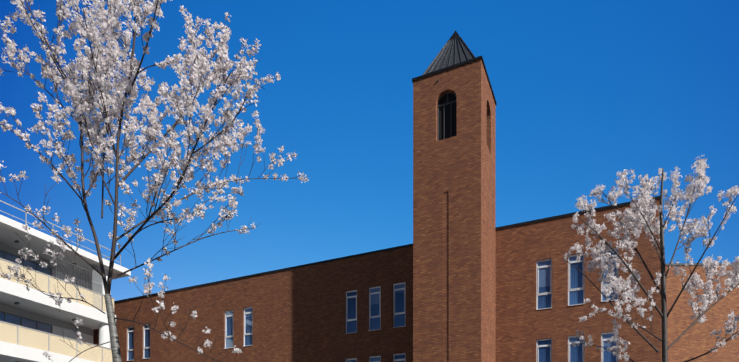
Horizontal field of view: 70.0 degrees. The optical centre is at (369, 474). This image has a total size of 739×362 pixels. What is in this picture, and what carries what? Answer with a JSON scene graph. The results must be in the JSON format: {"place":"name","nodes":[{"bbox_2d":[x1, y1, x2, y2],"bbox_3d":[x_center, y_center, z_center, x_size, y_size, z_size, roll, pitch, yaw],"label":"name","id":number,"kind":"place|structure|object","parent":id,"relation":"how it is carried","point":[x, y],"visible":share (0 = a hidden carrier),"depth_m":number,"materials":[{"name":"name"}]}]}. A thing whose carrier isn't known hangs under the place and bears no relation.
{"place":"outdoors","nodes":[
{"label":"outdoors","id":0,"kind":"place"},
{"bbox_2d":[0,242,93,335],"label":"windows","id":1,"kind":"structure","parent":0,"point":[32,315],"depth_m":33.07,"materials":[{"name":"black glass"}]},
{"bbox_2d":[0,250,90,333],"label":"block frames","id":2,"kind":"structure","parent":1,"relation":"attached to","point":[37,264],"depth_m":32.51,"materials":[{"name":"grey metal"}]},
{"bbox_2d":[0,215,130,361],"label":"white block","id":3,"kind":"structure","parent":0,"point":[12,349],"depth_m":31.79,"materials":[{"name":"white paint"}]},
{"bbox_2d":[0,259,113,361],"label":"balcony panels","id":4,"kind":"object","parent":3,"relation":"attached to","point":[30,338],"visible":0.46,"depth_m":31.48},
{"bbox_2d":[0,200,120,361],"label":"white block rails","id":5,"kind":"object","parent":3,"relation":"attached to","point":[97,283],"visible":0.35,"depth_m":32.87,"materials":[{"name":"grey metal"}]},
{"bbox_2d":[0,222,130,361],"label":"white block soffits","id":6,"kind":"object","parent":3,"relation":"attached to","point":[9,236],"visible":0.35,"depth_m":31.67,"materials":[{"name":"white paint"}]},
{"bbox_2d":[14,240,76,361],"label":"white ceiling lights","id":7,"kind":"object","parent":6,"relation":"attached to","point":[16,241],"visible":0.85,"depth_m":30.54},
{"bbox_2d":[0,0,308,361],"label":"cherry tree","id":8,"kind":"object","parent":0,"point":[112,100],"depth_m":7.32,"materials":[{"name":"white plant"}]},
{"bbox_2d":[93,246,412,361],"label":"brick wall","id":9,"kind":"structure","parent":0,"point":[299,314],"depth_m":32.43,"materials":[{"name":"brown brick"}]},
{"bbox_2d":[127,248,618,361],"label":"windows","id":10,"kind":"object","parent":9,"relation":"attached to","point":[575,297],"visible":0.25,"depth_m":26.39,"materials":[{"name":"blue glass"}]},
{"bbox_2d":[114,196,659,302],"bbox_3d":[-11.803,-12.631,42.673,61.210,0.130,13.080,0,0,25],"label":"parapet coping","id":11,"kind":"object","parent":9,"relation":"on","point":[410,245],"depth_m":30.42,"materials":[{"name":"grey metal"}]},
{"bbox_2d":[0,0,738,300],"label":"sky","id":12,"kind":"structure","parent":0,"point":[586,92],"materials":[{"name":"blue"}]},
{"bbox_2d":[496,199,660,361],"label":"brick wall","id":13,"kind":"structure","parent":0,"point":[522,322],"depth_m":25.82,"materials":[{"name":"brown brick"}]},
{"bbox_2d":[563,155,738,361],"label":"cherry tree","id":14,"kind":"object","parent":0,"point":[708,263],"depth_m":11.55,"materials":[{"name":"white plant"}]},
{"label":"ground","id":15,"kind":"structure","parent":0,"visible":0},
{"bbox_2d":[413,64,495,361],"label":"brick tower","id":16,"kind":"structure","parent":15,"relation":"on","point":[454,249],"depth_m":24.90,"materials":[{"name":"brown brick"}]},
{"bbox_2d":[437,79,456,140],"bbox_3d":[3.652,-17.246,24.933,1.000,2.860,0.340,0,0,25],"label":"tower window frame","id":17,"kind":"object","parent":16,"relation":"in","point":[441,105],"visible":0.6,"depth_m":25.11,"materials":[{"name":"black metal"}]},
{"bbox_2d":[439,93,456,139],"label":"arched window","id":18,"kind":"structure","parent":16,"relation":"in","point":[451,97],"depth_m":25.07,"materials":[{"name":"black glass"}]},
{"bbox_2d":[422,36,474,74],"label":"tower roof","id":19,"kind":"structure","parent":16,"relation":"on","point":[454,51],"depth_m":25.58,"materials":[{"name":"grey metal"}]},
{"bbox_2d":[412,30,496,104],"bbox_3d":[4.297,-20.596,26.342,3.400,3.160,3.400,0,0,25],"label":"tower coping","id":20,"kind":"object","parent":16,"relation":"on","point":[455,35],"visible":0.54,"depth_m":25.00,"materials":[{"name":"black metal"}]},
{"bbox_2d":[661,265,738,361],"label":"brick wing","id":21,"kind":"object","parent":15,"relation":"on","point":[695,340],"depth_m":31.71,"materials":[{"name":"brown brick"}]},
{"bbox_2d":[665,263,732,265],"bbox_3d":[37.303,-12.631,36.728,40.080,0.130,11.080,0,0,2],"label":"wing coping","id":22,"kind":"object","parent":21,"relation":"on","point":[678,264],"depth_m":31.70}
]}

